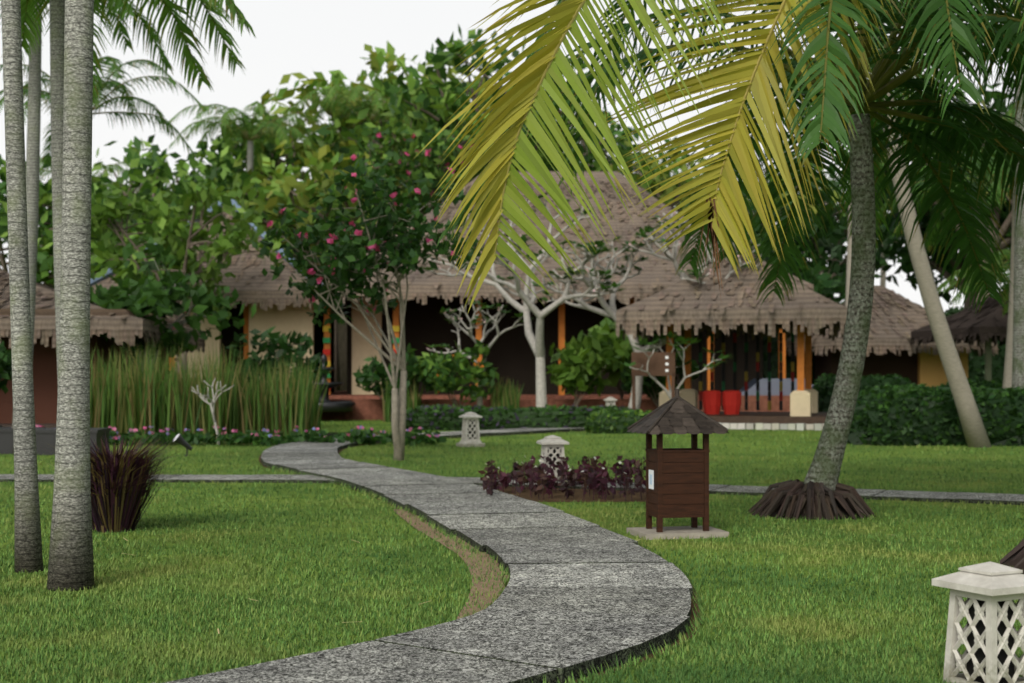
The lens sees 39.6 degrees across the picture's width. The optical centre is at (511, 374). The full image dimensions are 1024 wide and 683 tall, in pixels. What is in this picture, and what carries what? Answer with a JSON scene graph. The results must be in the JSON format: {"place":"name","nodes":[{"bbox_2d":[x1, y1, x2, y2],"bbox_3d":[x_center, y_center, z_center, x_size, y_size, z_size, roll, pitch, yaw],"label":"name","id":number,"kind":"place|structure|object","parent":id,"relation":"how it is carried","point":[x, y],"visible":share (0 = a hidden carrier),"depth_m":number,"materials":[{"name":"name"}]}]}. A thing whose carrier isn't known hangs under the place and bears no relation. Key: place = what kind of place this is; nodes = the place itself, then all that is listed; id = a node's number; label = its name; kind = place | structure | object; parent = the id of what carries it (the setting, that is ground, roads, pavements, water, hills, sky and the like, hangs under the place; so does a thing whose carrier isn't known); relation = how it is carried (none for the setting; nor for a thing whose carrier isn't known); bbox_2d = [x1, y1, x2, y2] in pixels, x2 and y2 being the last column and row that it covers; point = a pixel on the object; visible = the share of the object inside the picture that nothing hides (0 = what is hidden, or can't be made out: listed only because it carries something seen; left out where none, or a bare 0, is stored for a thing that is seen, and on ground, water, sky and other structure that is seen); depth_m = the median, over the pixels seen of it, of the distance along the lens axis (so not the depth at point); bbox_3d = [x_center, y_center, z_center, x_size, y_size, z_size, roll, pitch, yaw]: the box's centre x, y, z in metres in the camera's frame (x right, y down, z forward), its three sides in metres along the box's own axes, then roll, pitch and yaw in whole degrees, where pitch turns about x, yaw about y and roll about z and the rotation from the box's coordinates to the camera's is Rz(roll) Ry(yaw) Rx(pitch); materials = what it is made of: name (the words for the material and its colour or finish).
{"place":"outdoors","nodes":[
{"label":"outdoors","id":0,"kind":"place"},
{"bbox_2d":[0,159,202,268],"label":"tree","id":1,"kind":"object","parent":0,"point":[6,237],"depth_m":80.85,"materials":[{"name":"green plant"}]},
{"bbox_2d":[0,0,232,453],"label":"palm","id":2,"kind":"object","parent":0,"point":[33,136],"depth_m":25.93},
{"bbox_2d":[55,339,253,441],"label":"pond reeds","id":3,"kind":"object","parent":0,"point":[174,402],"depth_m":30.89,"materials":[{"name":"green plant"}]},
{"bbox_2d":[109,432,390,443],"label":"flowers","id":4,"kind":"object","parent":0,"point":[328,434],"depth_m":31.01,"materials":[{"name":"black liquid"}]},
{"bbox_2d":[149,296,381,394],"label":"hall wall panels","id":5,"kind":"object","parent":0,"point":[288,319],"visible":0.12,"depth_m":51.08,"materials":[{"name":"beige paint"}]},
{"bbox_2d":[226,347,331,436],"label":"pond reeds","id":6,"kind":"object","parent":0,"point":[287,407],"depth_m":31.81,"materials":[{"name":"green plant"}]},
{"bbox_2d":[216,41,478,390],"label":"tall tree","id":7,"kind":"object","parent":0,"point":[377,58],"depth_m":76.41,"materials":[{"name":"green plant"}]},
{"bbox_2d":[323,326,399,389],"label":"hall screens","id":8,"kind":"object","parent":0,"point":[328,340],"visible":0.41,"depth_m":51.40,"materials":[{"name":"glass"}]},
{"bbox_2d":[165,428,692,682],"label":"path","id":9,"kind":"structure","parent":0,"point":[577,594],"depth_m":8.60,"materials":[{"name":"stone"}]},
{"bbox_2d":[306,62,567,214],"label":"rain tree","id":10,"kind":"object","parent":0,"point":[371,88],"depth_m":75.52,"materials":[{"name":"green plant"}]},
{"bbox_2d":[153,295,762,393],"bbox_3d":[-2.525,-0.750,59.875,23.750,4.400,14.250,0,0,0],"label":"hall interior","id":11,"kind":"object","parent":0,"point":[511,356],"visible":0.07,"depth_m":53.00,"materials":[{"name":"brown wood"}]},
{"bbox_2d":[313,24,632,199],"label":"tall tree","id":12,"kind":"object","parent":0,"point":[397,105],"depth_m":67.32,"materials":[{"name":"green plant"}]},
{"bbox_2d":[169,297,785,394],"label":"wooden posts","id":13,"kind":"object","parent":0,"point":[561,324],"visible":0.13,"depth_m":51.49,"materials":[{"name":"orange wood"}]},
{"bbox_2d":[487,377,523,408],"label":"grass clump","id":14,"kind":"object","parent":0,"point":[507,397],"depth_m":43.69,"materials":[{"name":"green plant"}]},
{"bbox_2d":[0,0,1015,312],"label":"sky","id":15,"kind":"structure","parent":0,"point":[293,36],"materials":[{"name":"white"}]},
{"bbox_2d":[0,418,1023,682],"bbox_3d":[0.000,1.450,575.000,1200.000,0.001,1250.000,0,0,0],"label":"lawn","id":16,"kind":"structure","parent":0,"point":[616,450],"depth_m":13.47,"materials":[{"name":"green plant"}]},
{"bbox_2d":[0,339,11,393],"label":"pond bush","id":17,"kind":"object","parent":16,"relation":"on","point":[5,361],"depth_m":30.13,"materials":[{"name":"green plant"}]},
{"bbox_2d":[1,0,42,572],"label":"palm","id":18,"kind":"object","parent":16,"relation":"on","point":[28,555],"visible":0.93,"depth_m":10.49,"materials":[{"name":"grey plant"}]},
{"bbox_2d":[0,154,51,219],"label":"tree","id":19,"kind":"object","parent":16,"relation":"on","point":[40,183],"depth_m":59.59,"materials":[{"name":"green plant"}]},
{"bbox_2d":[0,425,110,454],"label":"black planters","id":20,"kind":"object","parent":16,"relation":"on","point":[45,434],"visible":0.53,"depth_m":25.54,"materials":[{"name":"black stone"}]},
{"bbox_2d":[47,0,94,590],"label":"palm","id":21,"kind":"object","parent":16,"relation":"on","point":[71,564],"visible":0.91,"depth_m":9.61,"materials":[{"name":"grey plant"}]},
{"bbox_2d":[0,158,155,287],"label":"tree","id":22,"kind":"object","parent":16,"relation":"on","point":[45,262],"depth_m":56.91,"materials":[{"name":"green plant"}]},
{"bbox_2d":[0,329,166,427],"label":"wall","id":23,"kind":"structure","parent":16,"relation":"on","point":[45,383],"depth_m":35.00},
{"bbox_2d":[0,270,205,352],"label":"pavilion roof","id":24,"kind":"structure","parent":23,"relation":"on","point":[120,326],"depth_m":33.49,"materials":[{"name":"brown wicker"}]},
{"bbox_2d":[0,56,208,168],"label":"palm","id":25,"kind":"object","parent":16,"relation":"on","point":[116,85],"visible":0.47,"depth_m":44.16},
{"bbox_2d":[39,157,170,200],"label":"tree","id":26,"kind":"object","parent":16,"relation":"on","point":[116,166],"visible":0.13,"depth_m":69.22,"materials":[{"name":"green plant"}]},
{"bbox_2d":[40,433,184,532],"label":"purple fountain grass","id":27,"kind":"object","parent":16,"relation":"on","point":[120,483],"depth_m":12.97,"materials":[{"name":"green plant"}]},
{"bbox_2d":[0,0,255,381],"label":"palm","id":28,"kind":"object","parent":16,"relation":"on","point":[182,29],"depth_m":20.19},
{"bbox_2d":[41,135,296,252],"bbox_3d":[-15.826,-4.809,66.936,12.384,12.758,12.598,0,0,0],"label":"tree","id":29,"kind":"object","parent":16,"relation":"on","point":[136,163],"depth_m":64.38,"materials":[{"name":"green plant"}]},
{"bbox_2d":[90,236,255,376],"bbox_3d":[-9.776,-0.942,36.277,5.277,4.996,3.800,0,0,32],"label":"tree","id":30,"kind":"object","parent":16,"relation":"on","point":[158,298],"depth_m":35.55,"materials":[{"name":"green plant"}]},
{"bbox_2d":[173,433,192,455],"bbox_3d":[-5.821,1.245,25.155,0.355,0.411,0.186,0,0,-18],"label":"garden spotlight","id":31,"kind":"object","parent":16,"relation":"on","point":[180,440],"visible":0.93,"depth_m":25.15,"materials":[{"name":"metal"}]},
{"bbox_2d":[90,175,292,376],"bbox_3d":[-11.080,-2.512,46.934,7.564,8.144,6.522,0,0,0],"label":"tree","id":32,"kind":"object","parent":16,"relation":"on","point":[168,223],"depth_m":46.05,"materials":[{"name":"green plant"}]},
{"bbox_2d":[191,378,233,444],"bbox_3d":[-6.138,0.810,29.197,0.730,1.482,1.358,0,0,-28],"label":"small frangipani wood","id":33,"kind":"object","parent":16,"relation":"on","point":[212,409],"visible":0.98,"depth_m":29.20,"materials":[{"name":"grey plant"}]},
{"bbox_2d":[35,425,447,445],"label":"pond edge flowers","id":34,"kind":"object","parent":16,"relation":"on","point":[360,436],"visible":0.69,"depth_m":28.81,"materials":[{"name":"green plant"}]},
{"bbox_2d":[168,101,335,188],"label":"palm","id":35,"kind":"object","parent":16,"relation":"on","point":[272,128],"depth_m":67.47,"materials":[{"name":"green plant"}]},
{"bbox_2d":[226,326,330,389],"bbox_3d":[-6.406,0.129,37.534,3.234,2.857,2.852,0,0,0],"label":"pond shrub","id":36,"kind":"object","parent":16,"relation":"on","point":[275,339],"depth_m":37.47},
{"bbox_2d":[187,106,401,251],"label":"tree","id":37,"kind":"object","parent":16,"relation":"on","point":[218,146],"depth_m":74.66,"materials":[{"name":"green plant"}]},
{"bbox_2d":[203,137,425,390],"bbox_3d":[-8.217,-4.577,65.429,12.742,12.306,13.085,0,0,0],"label":"tree","id":38,"kind":"object","parent":16,"relation":"on","point":[283,184],"depth_m":62.73,"materials":[{"name":"green plant"}]},
{"bbox_2d":[313,354,355,411],"bbox_3d":[-5.860,0.250,44.300,2.000,1.800,2.000,0,0,0],"label":"fountain","id":39,"kind":"object","parent":16,"relation":"on","point":[337,406],"visible":0.6,"depth_m":43.87,"materials":[{"name":"black stone"}]},
{"bbox_2d":[282,84,446,166],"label":"tree","id":40,"kind":"object","parent":16,"relation":"on","point":[352,109],"depth_m":71.15,"materials":[{"name":"green plant"}]},
{"bbox_2d":[251,153,483,460],"bbox_3d":[-2.417,-1.079,24.309,3.909,5.296,3.904,0,0,0],"label":"small tree","id":41,"kind":"object","parent":16,"relation":"on","point":[340,264],"depth_m":23.74,"materials":[{"name":"green plant"}]},
{"bbox_2d":[352,343,434,401],"bbox_3d":[-3.483,0.265,44.074,2.753,2.584,2.568,0,0,0],"label":"terrace shrub","id":42,"kind":"object","parent":16,"relation":"on","point":[366,376],"depth_m":43.52,"materials":[{"name":"green plant"}]},
{"bbox_2d":[379,375,424,421],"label":"terrace reeds","id":43,"kind":"object","parent":16,"relation":"on","point":[414,399],"depth_m":43.25,"materials":[{"name":"green plant"}]},
{"bbox_2d":[337,112,488,223],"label":"tree","id":44,"kind":"object","parent":16,"relation":"on","point":[432,150],"depth_m":60.30,"materials":[{"name":"green plant"}]},
{"bbox_2d":[394,509,509,618],"bbox_3d":[-0.496,1.438,11.731,0.592,0.001,7.065,0,0,-8],"label":"dirt patch","id":45,"kind":"object","parent":16,"relation":"on","point":[443,539],"visible":0.54,"depth_m":10.59,"materials":[{"name":"brown soil"}]},
{"bbox_2d":[413,338,498,406],"bbox_3d":[-1.766,0.226,42.959,2.740,2.661,2.580,0,0,0],"label":"terrace shrub","id":46,"kind":"object","parent":16,"relation":"on","point":[442,378],"depth_m":43.05,"materials":[{"name":"green plant"}]},
{"bbox_2d":[456,412,484,446],"bbox_3d":[-0.832,1.099,28.571,0.460,0.702,0.460,0,0,-20],"label":"lantern","id":47,"kind":"object","parent":16,"relation":"on","point":[470,436],"visible":1,"depth_m":28.46,"materials":[{"name":"stone"}]},
{"bbox_2d":[425,299,532,405],"bbox_3d":[-1.265,-0.378,44.460,3.130,3.930,4.760,0,0,-29],"label":"frangipani","id":48,"kind":"object","parent":16,"relation":"on","point":[480,398],"depth_m":43.57,"materials":[{"name":"grey plant"}]},
{"bbox_2d":[259,431,701,682],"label":"path edge","id":49,"kind":"object","parent":16,"relation":"on","point":[651,654],"visible":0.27,"depth_m":8.46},
{"bbox_2d":[391,403,636,430],"bbox_3d":[0.276,1.141,37.310,6.990,0.786,1.722,0,0,0],"label":"hedge","id":50,"kind":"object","parent":16,"relation":"on","point":[439,417],"depth_m":36.65,"materials":[{"name":"green plant"}]},
{"bbox_2d":[422,193,625,406],"bbox_3d":[0.076,-2.115,42.425,4.895,7.354,6.863,0,0,-18],"label":"frangipani","id":51,"kind":"object","parent":16,"relation":"on","point":[536,342],"depth_m":41.91,"materials":[{"name":"grey plant"}]},
{"bbox_2d":[536,435,568,480],"bbox_3d":[0.545,1.129,19.022,0.460,0.642,0.460,0,0,-10],"label":"lantern","id":52,"kind":"object","parent":16,"relation":"on","point":[552,447],"visible":0.61,"depth_m":18.90,"materials":[{"name":"stone"}]},
{"bbox_2d":[301,171,813,317],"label":"hall roof","id":53,"kind":"structure","parent":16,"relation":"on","point":[657,274],"depth_m":52.71,"materials":[{"name":"brown wicker"}]},
{"bbox_2d":[92,206,346,315],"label":"thatched roof","id":54,"kind":"structure","parent":53,"relation":"attached to","point":[251,283],"depth_m":50.53,"materials":[{"name":"brown"}]},
{"bbox_2d":[90,199,322,285],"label":"roof ridge","id":55,"kind":"structure","parent":54,"relation":"attached to","point":[97,280],"depth_m":51.87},
{"bbox_2d":[493,486,645,501],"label":"flower bed soil","id":56,"kind":"structure","parent":16,"relation":"on","point":[558,496],"depth_m":16.82,"materials":[{"name":"brown soil"}]},
{"bbox_2d":[478,449,645,500],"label":"purple shrubs","id":57,"kind":"object","parent":56,"relation":"on","point":[594,476],"visible":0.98,"depth_m":16.98,"materials":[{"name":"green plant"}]},
{"bbox_2d":[546,327,629,406],"bbox_3d":[2.284,0.055,43.903,2.560,3.001,2.856,0,0,0],"label":"terrace shrub","id":58,"kind":"object","parent":16,"relation":"on","point":[579,364],"depth_m":43.21,"materials":[{"name":"green plant"}]},
{"bbox_2d":[603,397,616,405],"bbox_3d":[2.964,1.059,42.872,0.460,0.782,0.460,0,0,-5],"label":"garden lantern","id":59,"kind":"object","parent":16,"relation":"on","point":[610,401],"depth_m":42.75,"materials":[{"name":"stone"}]},
{"bbox_2d":[576,316,646,398],"bbox_3d":[3.548,-0.185,46.092,2.314,3.479,3.262,0,0,31],"label":"shrub","id":60,"kind":"object","parent":16,"relation":"on","point":[608,325],"depth_m":45.90,"materials":[{"name":"green plant"}]},
{"bbox_2d":[584,409,652,433],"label":"hedge","id":61,"kind":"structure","parent":16,"relation":"on","point":[602,421],"depth_m":34.84,"materials":[{"name":"green plant"}]},
{"bbox_2d":[530,211,764,408],"bbox_3d":[4.177,-1.566,40.935,7.358,6.305,6.331,0,0,0],"label":"frangipani","id":62,"kind":"object","parent":16,"relation":"on","point":[610,311],"depth_m":41.23,"materials":[{"name":"grey plant"}]},
{"bbox_2d":[631,352,675,409],"bbox_3d":[3.698,0.435,37.191,1.150,2.030,0.098,0,0,15],"label":"signboard","id":63,"kind":"object","parent":16,"relation":"on","point":[661,363],"visible":0.82,"depth_m":37.15},
{"bbox_2d":[620,350,703,407],"bbox_3d":[4.665,0.281,44.193,2.744,2.542,2.698,0,0,0],"label":"terrace shrub","id":64,"kind":"object","parent":16,"relation":"on","point":[626,379],"depth_m":44.31,"materials":[{"name":"plant"}]},
{"bbox_2d":[620,331,734,398],"bbox_3d":[4.315,0.199,37.733,3.157,2.712,3.015,0,0,0],"label":"frangipani","id":65,"kind":"object","parent":16,"relation":"on","point":[670,334],"depth_m":37.26,"materials":[{"name":"grey plant"}]},
{"bbox_2d":[627,389,728,539],"bbox_3d":[1.488,0.790,12.809,0.786,1.320,0.625,0,0,-13],"label":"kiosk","id":66,"kind":"object","parent":16,"relation":"on","point":[677,482],"visible":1,"depth_m":12.66,"materials":[{"name":"brown wood"}]},
{"bbox_2d":[649,161,722,206],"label":"tree","id":67,"kind":"object","parent":16,"relation":"on","point":[690,165],"visible":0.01,"depth_m":110.29,"materials":[{"name":"green plant"}]},
{"bbox_2d":[580,136,844,250],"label":"tree","id":68,"kind":"object","parent":16,"relation":"on","point":[683,168],"depth_m":69.33,"materials":[{"name":"green plant"}]},
{"bbox_2d":[417,0,1023,490],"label":"coconut palm","id":69,"kind":"object","parent":16,"relation":"on","point":[545,64],"depth_m":11.66,"materials":[{"name":"green plant"}]},
{"bbox_2d":[702,411,826,429],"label":"pavilion platform","id":70,"kind":"structure","parent":16,"relation":"on","point":[771,417],"depth_m":37.51,"materials":[{"name":"brown concrete"}]},
{"bbox_2d":[659,389,817,415],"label":"pavilion plinths","id":71,"kind":"object","parent":70,"relation":"on","point":[804,402],"visible":0.71,"depth_m":38.52,"materials":[{"name":"beige stone"}]},
{"bbox_2d":[666,323,811,390],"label":"pavilion posts","id":72,"kind":"object","parent":70,"relation":"on","point":[800,361],"visible":0.54,"depth_m":41.14,"materials":[{"name":"orange wood"}]},
{"bbox_2d":[615,248,847,341],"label":"pavilion roof","id":73,"kind":"structure","parent":72,"relation":"on","point":[697,308],"depth_m":37.59,"materials":[{"name":"brown wicker"}]},
{"bbox_2d":[699,333,793,414],"bbox_3d":[6.518,-0.043,40.176,2.730,2.305,2.115,0,0,15],"label":"pavilion furnishing","id":74,"kind":"object","parent":70,"relation":"on","point":[731,400],"visible":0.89,"depth_m":40.94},
{"bbox_2d":[695,213,839,294],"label":"thatched roof","id":75,"kind":"structure","parent":16,"relation":"on","point":[811,275],"depth_m":61.61,"materials":[{"name":"plant"}]},
{"bbox_2d":[720,423,823,429],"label":"step","id":76,"kind":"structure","parent":16,"relation":"on","point":[778,426],"depth_m":36.95,"materials":[{"name":"beige stone"}]},
{"bbox_2d":[739,378,813,394],"bbox_3d":[9.600,0.800,51.500,4.000,1.300,1.920,0,0,0],"label":"cushion","id":77,"kind":"object","parent":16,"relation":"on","point":[774,386],"visible":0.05,"depth_m":50.65,"materials":[{"name":"fabric"}]},
{"bbox_2d":[763,331,814,384],"bbox_3d":[9.293,-0.235,54.503,10.379,3.593,2.490,0,0,0],"label":"curtain","id":78,"kind":"object","parent":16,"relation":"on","point":[774,371],"visible":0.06,"depth_m":53.52,"materials":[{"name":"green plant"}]},
{"bbox_2d":[676,149,937,286],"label":"tree","id":79,"kind":"object","parent":16,"relation":"on","point":[827,199],"depth_m":77.63,"materials":[{"name":"green plant"}]},
{"bbox_2d":[747,479,875,520],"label":"coconut palm roots","id":80,"kind":"object","parent":16,"relation":"on","point":[796,499],"visible":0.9,"depth_m":14.39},
{"bbox_2d":[742,184,882,301],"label":"tree","id":81,"kind":"object","parent":16,"relation":"on","point":[838,252],"depth_m":68.11,"materials":[{"name":"green plant"}]},
{"bbox_2d":[804,273,845,304],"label":"tree","id":82,"kind":"object","parent":16,"relation":"on","point":[822,289],"depth_m":57.01,"materials":[{"name":"green plant"}]},
{"bbox_2d":[708,0,990,447],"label":"leaning palm","id":83,"kind":"object","parent":16,"relation":"on","point":[974,431],"depth_m":27.68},
{"bbox_2d":[812,373,911,411],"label":"hedge","id":84,"kind":"object","parent":16,"relation":"on","point":[823,387],"visible":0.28,"depth_m":44.20,"materials":[{"name":"green plant"}]},
{"bbox_2d":[782,64,941,149],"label":"palm","id":85,"kind":"object","parent":16,"relation":"on","point":[823,110],"visible":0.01,"depth_m":63.35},
{"bbox_2d":[815,345,967,386],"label":"wall","id":86,"kind":"structure","parent":16,"relation":"on","point":[927,369],"depth_m":50.75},
{"bbox_2d":[776,285,997,356],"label":"thatched roof","id":87,"kind":"structure","parent":86,"relation":"on","point":[897,319],"depth_m":49.79,"materials":[{"name":"brown wicker"}]},
{"bbox_2d":[847,382,1023,445],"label":"hedge","id":88,"kind":"object","parent":16,"relation":"on","point":[913,414],"visible":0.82,"depth_m":28.90,"materials":[{"name":"green plant"}]},
{"bbox_2d":[876,186,1011,307],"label":"tree","id":89,"kind":"object","parent":16,"relation":"on","point":[898,249],"depth_m":69.08,"materials":[{"name":"green plant"}]},
{"bbox_2d":[876,132,1014,387],"bbox_3d":[12.654,-2.245,35.866,7.989,7.616,7.710,0,0,0],"label":"palm","id":90,"kind":"object","parent":16,"relation":"on","point":[987,175],"depth_m":35.94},
{"bbox_2d":[938,378,1002,387],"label":"hedge","id":91,"kind":"object","parent":16,"relation":"on","point":[977,383],"visible":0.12,"depth_m":42.30,"materials":[{"name":"green plant"}]},
{"bbox_2d":[954,334,991,380],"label":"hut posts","id":92,"kind":"object","parent":16,"relation":"on","point":[988,361],"visible":0.14,"depth_m":44.12,"materials":[{"name":"grey wood"}]},
{"bbox_2d":[910,289,1008,346],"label":"thatched roof","id":93,"kind":"structure","parent":92,"relation":"on","point":[967,325],"depth_m":44.82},
{"bbox_2d":[937,249,1010,316],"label":"areca palm","id":94,"kind":"object","parent":16,"relation":"on","point":[944,284],"visible":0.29,"depth_m":39.71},
{"bbox_2d":[944,306,1005,381],"bbox_3d":[22.966,-0.629,59.001,15.298,4.447,2.451,0,0,0],"label":"hedge","id":95,"kind":"object","parent":16,"relation":"on","point":[976,367],"visible":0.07,"depth_m":58.02,"materials":[{"name":"green plant"}]},
{"bbox_2d":[932,561,1023,682],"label":"lantern","id":96,"kind":"object","parent":16,"relation":"on","point":[989,636],"visible":1,"depth_m":6.52,"materials":[{"name":"stone"}]},
{"bbox_2d":[963,253,1009,292],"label":"tree","id":97,"kind":"object","parent":16,"relation":"on","point":[1006,265],"visible":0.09,"depth_m":44.33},
{"bbox_2d":[973,175,1011,264],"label":"tree","id":98,"kind":"object","parent":16,"relation":"on","point":[1003,219],"depth_m":59.87,"materials":[{"name":"green plant"}]},
{"bbox_2d":[988,110,1014,132],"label":"tree","id":99,"kind":"object","parent":16,"relation":"on","point":[1013,120],"visible":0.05,"depth_m":58.00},
{"bbox_2d":[1002,104,1014,161],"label":"palm","id":100,"kind":"object","parent":16,"relation":"on","point":[1009,112],"visible":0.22,"depth_m":36.27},
{"bbox_2d":[997,539,1023,573],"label":"coconut palm roots","id":101,"kind":"object","parent":16,"relation":"on","point":[1013,557],"visible":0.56,"depth_m":10.66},
{"bbox_2d":[1012,2,1023,388],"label":"palm","id":102,"kind":"object","parent":16,"relation":"on","point":[1018,342],"visible":0.46,"depth_m":32.39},
{"bbox_2d":[0,474,1023,504],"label":"cross path","id":103,"kind":"structure","parent":0,"point":[965,497],"depth_m":17.69,"materials":[{"name":"stone"}]},
{"bbox_2d":[316,391,789,419],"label":"wall","id":104,"kind":"structure","parent":0,"point":[368,407],"depth_m":44.98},
{"bbox_2d":[549,96,705,211],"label":"tree","id":105,"kind":"object","parent":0,"point":[622,133],"depth_m":85.10,"materials":[{"name":"plant"}]},
{"bbox_2d":[837,190,885,286],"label":"thin palm","id":106,"kind":"object","parent":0,"point":[883,281],"depth_m":85.62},
{"bbox_2d":[736,53,991,325],"bbox_3d":[11.339,-4.610,47.169,8.081,12.337,8.718,0,0,0],"label":"palm","id":107,"kind":"object","parent":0,"point":[849,249],"depth_m":46.90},
{"bbox_2d":[834,75,1014,302],"bbox_3d":[19.791,-6.133,60.641,12.002,15.412,12.665,0,0,0],"label":"tall tree","id":108,"kind":"object","parent":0,"point":[996,97],"depth_m":60.12,"materials":[{"name":"green plant"}]},
{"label":"coconut palm","id":109,"kind":"object","parent":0,"visible":0},
{"bbox_2d":[707,0,1023,313],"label":"palm fronds","id":110,"kind":"object","parent":109,"relation":"attached to","point":[975,248],"visible":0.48,"depth_m":15.64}
]}

